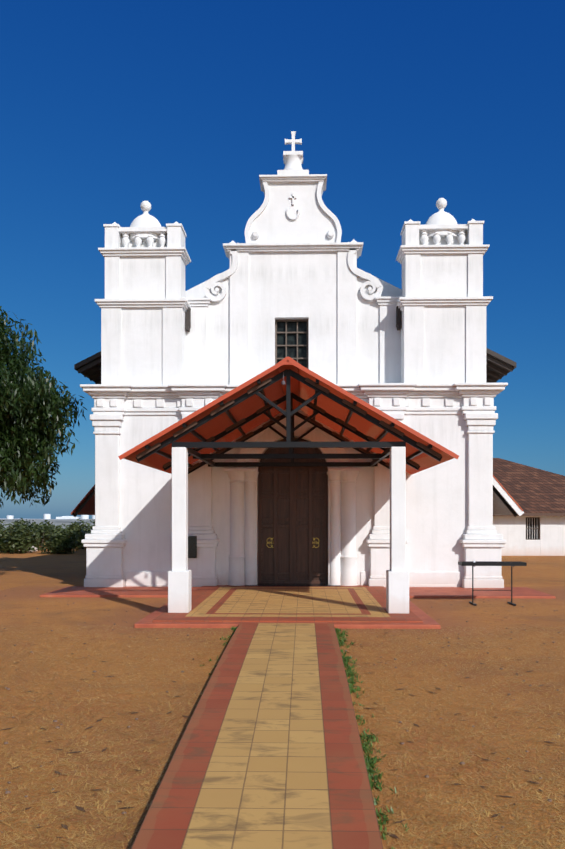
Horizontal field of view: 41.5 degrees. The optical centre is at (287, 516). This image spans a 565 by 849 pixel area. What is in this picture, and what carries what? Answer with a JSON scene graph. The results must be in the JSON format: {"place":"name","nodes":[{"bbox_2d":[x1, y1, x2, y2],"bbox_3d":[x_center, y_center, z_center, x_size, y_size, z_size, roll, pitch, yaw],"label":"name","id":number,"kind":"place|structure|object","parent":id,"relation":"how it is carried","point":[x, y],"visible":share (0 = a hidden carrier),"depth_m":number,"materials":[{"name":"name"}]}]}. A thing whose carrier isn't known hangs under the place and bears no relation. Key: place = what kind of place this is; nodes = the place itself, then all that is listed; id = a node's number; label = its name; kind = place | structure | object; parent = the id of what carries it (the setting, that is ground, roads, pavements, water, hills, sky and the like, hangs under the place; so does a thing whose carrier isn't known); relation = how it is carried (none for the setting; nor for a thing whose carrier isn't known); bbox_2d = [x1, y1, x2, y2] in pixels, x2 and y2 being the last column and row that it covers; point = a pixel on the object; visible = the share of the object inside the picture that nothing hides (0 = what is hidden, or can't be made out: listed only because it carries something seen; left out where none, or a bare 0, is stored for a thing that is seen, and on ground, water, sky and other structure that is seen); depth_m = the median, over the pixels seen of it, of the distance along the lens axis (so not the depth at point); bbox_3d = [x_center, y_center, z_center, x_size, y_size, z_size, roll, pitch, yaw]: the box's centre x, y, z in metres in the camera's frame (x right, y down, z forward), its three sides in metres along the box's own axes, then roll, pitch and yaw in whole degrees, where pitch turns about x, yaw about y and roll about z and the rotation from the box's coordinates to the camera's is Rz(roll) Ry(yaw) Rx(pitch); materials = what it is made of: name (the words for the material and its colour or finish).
{"place":"outdoors","nodes":[
{"label":"outdoors","id":0,"kind":"place"},
{"bbox_2d":[0,519,94,533],"bbox_3d":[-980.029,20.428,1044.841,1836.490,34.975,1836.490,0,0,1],"label":"boundary wall","id":1,"kind":"structure","parent":0,"point":[56,522],"depth_m":1342.59,"materials":[{"name":"white paint"}]},
{"bbox_2d":[6,514,94,518],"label":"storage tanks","id":2,"kind":"object","parent":1,"relation":"on","point":[46,516],"visible":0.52,"depth_m":1317.89,"materials":[{"name":"white"}]},
{"bbox_2d":[0,544,564,848],"bbox_3d":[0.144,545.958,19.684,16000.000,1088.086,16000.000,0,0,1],"label":"ground","id":3,"kind":"structure","parent":0,"point":[23,576],"depth_m":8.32,"materials":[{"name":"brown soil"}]},
{"bbox_2d":[0,306,86,508],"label":"mango tree","id":4,"kind":"object","parent":3,"relation":"on","point":[33,406],"visible":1,"depth_m":21.17,"materials":[{"name":"green plant"}]},
{"bbox_2d":[0,517,94,553],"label":"bush row","id":5,"kind":"object","parent":3,"relation":"on","point":[17,536],"depth_m":38.22,"materials":[{"name":"green plant"}]},
{"bbox_2d":[73,489,94,516],"bbox_3d":[-5.352,-0.810,27.459,1.400,1.681,11.960,0,0,1],"label":"side roof frame","id":6,"kind":"object","parent":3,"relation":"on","point":[88,498],"visible":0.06,"depth_m":21.49,"materials":[{"name":"black wood"}]},
{"bbox_2d":[71,485,94,514],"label":"side roof","id":7,"kind":"structure","parent":6,"relation":"on","point":[88,508],"depth_m":22.14,"materials":[{"name":"red tile"}]},
{"bbox_2d":[131,623,382,848],"bbox_3d":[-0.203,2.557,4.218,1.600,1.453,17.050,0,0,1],"label":"footpath paving","id":8,"kind":"structure","parent":3,"relation":"on","point":[268,754],"depth_m":6.18,"materials":[{"name":"tile"}]},
{"bbox_2d":[0,586,564,838],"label":"fallen dry leaves","id":9,"kind":"object","parent":3,"relation":"on","point":[82,809],"visible":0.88,"depth_m":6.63,"materials":[{"name":"brown plant"}]},
{"bbox_2d":[152,585,422,622],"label":"porch floor","id":10,"kind":"structure","parent":3,"relation":"on","point":[244,603],"depth_m":15.20,"materials":[{"name":"tile"}]},
{"bbox_2d":[118,357,458,459],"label":"roof edge trim","id":11,"kind":"structure","parent":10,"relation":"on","point":[287,363],"depth_m":13.83,"materials":[{"name":"tile"}]},
{"bbox_2d":[168,447,408,613],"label":"porch posts","id":12,"kind":"object","parent":10,"relation":"on","point":[179,587],"visible":0.96,"depth_m":14.04,"materials":[{"name":"white paint"}]},
{"bbox_2d":[135,369,441,473],"bbox_3d":[0.079,-1.912,16.790,5.827,1.758,5.790,0,0,1],"label":"porch frame","id":13,"kind":"object","parent":12,"relation":"on","point":[290,443],"visible":0.79,"depth_m":15.87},
{"bbox_2d":[123,368,453,473],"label":"porch roof sheets","id":14,"kind":"object","parent":13,"relation":"on","point":[246,408],"visible":0.58,"depth_m":16.15,"materials":[{"name":"tile"}]},
{"bbox_2d":[245,583,339,585],"bbox_3d":[0.144,1.860,19.704,2.500,0.110,0.680,0,0,1],"label":"door threshold","id":15,"kind":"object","parent":10,"relation":"on","point":[267,584],"depth_m":19.41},
{"bbox_2d":[120,415,467,584],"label":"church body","id":16,"kind":"structure","parent":3,"relation":"on","point":[436,510],"depth_m":19.64,"materials":[{"name":"white paint"}]},
{"bbox_2d":[188,536,196,557],"bbox_3d":[-2.651,0.805,19.487,0.596,0.574,0.160,0,0,1],"label":"memorial plaque","id":17,"kind":"object","parent":16,"relation":"attached to","point":[192,546],"visible":0.4,"depth_m":19.40,"materials":[{"name":"stone"}]},
{"bbox_2d":[275,319,308,368],"bbox_3d":[0.125,-4.711,20.620,0.922,1.435,0.070,0,0,1],"label":"gable window frame","id":18,"kind":"object","parent":16,"relation":"attached to","point":[286,332],"visible":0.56,"depth_m":20.59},
{"bbox_2d":[277,322,306,367],"bbox_3d":[0.127,-4.711,20.705,0.962,1.475,0.040,0,0,1],"label":"gable window glass","id":19,"kind":"object","parent":18,"relation":"in","point":[292,340],"depth_m":20.68,"materials":[{"name":"glass"}]},
{"bbox_2d":[225,415,360,585],"bbox_3d":[0.145,-0.372,19.738,3.560,4.575,0.568,0,0,1],"label":"door surround","id":20,"kind":"object","parent":16,"relation":"attached to","point":[342,563],"visible":0.75,"depth_m":19.58,"materials":[{"name":"white paint"}]},
{"bbox_2d":[258,438,327,583],"bbox_3d":[0.152,-0.145,20.047,1.870,3.920,0.135,0,0,1],"label":"church door","id":21,"kind":"structure","parent":20,"relation":"in","point":[292,512],"depth_m":20.02,"materials":[{"name":"brown wood"}]},
{"bbox_2d":[267,538,318,547],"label":"door monograms","id":22,"kind":"object","parent":21,"relation":"attached to","point":[312,543],"depth_m":20.01,"materials":[{"name":"gold metal"}]},
{"bbox_2d":[185,306,400,331],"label":"rain spouts","id":23,"kind":"object","parent":16,"relation":"attached to","point":[188,319],"visible":0.69,"depth_m":20.20,"materials":[{"name":"metal"}]},
{"bbox_2d":[80,383,507,587],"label":"church mouldings","id":24,"kind":"object","parent":16,"relation":"attached to","point":[104,542],"visible":0.54,"depth_m":19.52,"materials":[{"name":"white paint"}]},
{"bbox_2d":[186,131,402,384],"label":"church gable","id":25,"kind":"structure","parent":16,"relation":"on","point":[293,257],"depth_m":20.37,"materials":[{"name":"white paint"}]},
{"bbox_2d":[74,348,515,383],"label":"roof eaves","id":26,"kind":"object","parent":16,"relation":"attached to","point":[498,366],"depth_m":22.24,"materials":[{"name":"black wood"}]},
{"bbox_2d":[493,488,517,514],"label":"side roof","id":27,"kind":"structure","parent":16,"relation":"attached to","point":[500,507],"depth_m":22.23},
{"bbox_2d":[493,486,517,516],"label":"soffit","id":28,"kind":"structure","parent":16,"relation":"attached to","point":[502,499],"depth_m":21.22,"materials":[{"name":"black wood"}]},
{"bbox_2d":[493,475,522,510],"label":"tiles","id":29,"kind":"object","parent":16,"relation":"attached to","point":[508,493],"depth_m":20.97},
{"bbox_2d":[493,477,523,515],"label":"roof fascia","id":30,"kind":"structure","parent":16,"relation":"attached to","point":[508,499],"depth_m":20.99,"materials":[{"name":"paint"}]},
{"bbox_2d":[40,586,555,628],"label":"apron kerb","id":31,"kind":"structure","parent":3,"relation":"on","point":[429,622],"depth_m":17.48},
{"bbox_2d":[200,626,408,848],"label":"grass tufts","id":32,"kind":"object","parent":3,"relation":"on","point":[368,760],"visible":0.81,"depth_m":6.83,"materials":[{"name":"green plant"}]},
{"bbox_2d":[458,561,526,605],"bbox_3d":[4.437,1.455,16.187,1.380,0.920,0.520,0,0,1],"label":"candle stand table","id":33,"kind":"object","parent":3,"relation":"on","point":[492,563],"visible":1,"depth_m":16.17,"materials":[{"name":"black metal"}]},
{"bbox_2d":[0,0,564,518],"label":"sky","id":34,"kind":"structure","parent":0,"point":[108,108],"materials":[{"name":"blue"}]},
{"bbox_2d":[136,377,441,471],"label":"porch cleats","id":35,"kind":"object","parent":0,"point":[265,382],"visible":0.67,"depth_m":14.12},
{"bbox_2d":[185,269,401,297],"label":"wall","id":36,"kind":"structure","parent":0,"point":[197,291],"depth_m":20.99,"materials":[{"name":"white paint"}]},
{"bbox_2d":[95,198,492,384],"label":"bell towers","id":37,"kind":"structure","parent":0,"point":[443,302],"depth_m":19.75,"materials":[{"name":"white paint"}]},
{"bbox_2d":[493,516,564,555],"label":"annex walls","id":38,"kind":"structure","parent":0,"point":[550,542],"depth_m":36.03,"materials":[{"name":"white paint"}]},
{"bbox_2d":[493,458,564,512],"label":"annex roof tiles","id":39,"kind":"object","parent":38,"relation":"on","point":[529,489],"visible":0.31,"depth_m":38.73,"materials":[{"name":"brown tile"}]},
{"bbox_2d":[493,513,564,515],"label":"eaves fascia","id":40,"kind":"structure","parent":38,"relation":"attached to","point":[543,514],"depth_m":35.45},
{"bbox_2d":[526,518,537,538],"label":"bars","id":41,"kind":"object","parent":38,"relation":"in","point":[530,525],"depth_m":36.32,"materials":[{"name":"black metal"}]},
{"bbox_2d":[526,517,539,539],"bbox_3d":[11.866,0.600,36.145,0.700,1.090,0.080,0,0,1],"label":"window frame","id":42,"kind":"object","parent":38,"relation":"in","point":[538,528],"visible":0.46,"depth_m":36.11,"materials":[{"name":"black metal"}]},
{"bbox_2d":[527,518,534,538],"bbox_3d":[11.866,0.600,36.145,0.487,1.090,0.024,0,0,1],"label":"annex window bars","id":43,"kind":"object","parent":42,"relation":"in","point":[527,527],"depth_m":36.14,"materials":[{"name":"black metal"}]}
]}

